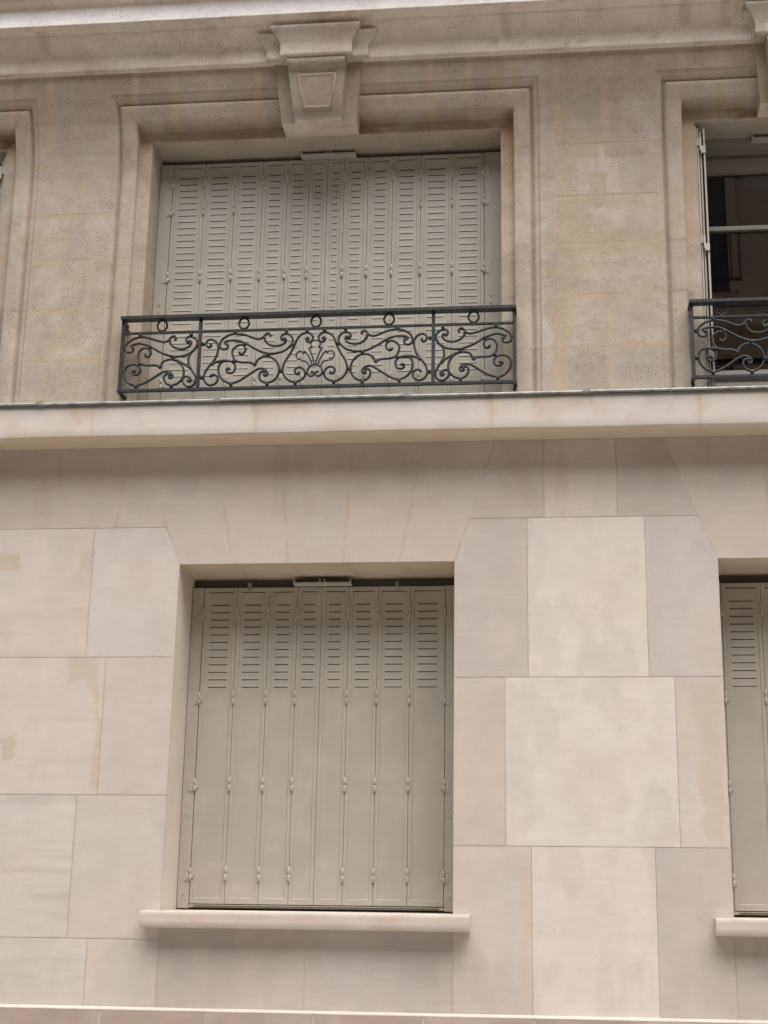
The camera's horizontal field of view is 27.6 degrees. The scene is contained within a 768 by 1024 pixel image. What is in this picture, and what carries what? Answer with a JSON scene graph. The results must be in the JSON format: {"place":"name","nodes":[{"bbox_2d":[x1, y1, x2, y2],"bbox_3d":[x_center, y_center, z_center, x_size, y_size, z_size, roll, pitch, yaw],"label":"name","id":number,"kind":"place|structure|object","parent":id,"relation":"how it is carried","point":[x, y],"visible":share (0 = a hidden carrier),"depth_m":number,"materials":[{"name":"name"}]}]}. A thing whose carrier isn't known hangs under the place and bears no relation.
{"place":"outdoors","nodes":[
{"label":"outdoors","id":0,"kind":"place"},
{"bbox_2d":[0,0,767,1023],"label":"apartment building","id":1,"kind":"structure","parent":0,"point":[424,704],"depth_m":7.39,"materials":[{"name":"stone"}]},
{"bbox_2d":[117,304,516,399],"bbox_3d":[-0.328,-0.772,7.585,1.941,0.394,0.124,-1,-16,6],"label":"balcony railing","id":2,"kind":"object","parent":1,"relation":"attached to","point":[319,314],"visible":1,"depth_m":7.55,"materials":[{"name":"metal"}]},
{"bbox_2d":[688,297,767,385],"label":"balcony railing","id":3,"kind":"object","parent":1,"relation":"attached to","point":[718,302],"visible":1,"depth_m":7.34,"materials":[{"name":"metal"}]},
{"bbox_2d":[705,135,767,386],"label":"window","id":4,"kind":"structure","parent":1,"relation":"in","point":[749,156],"depth_m":7.94,"materials":[{"name":"paint"}]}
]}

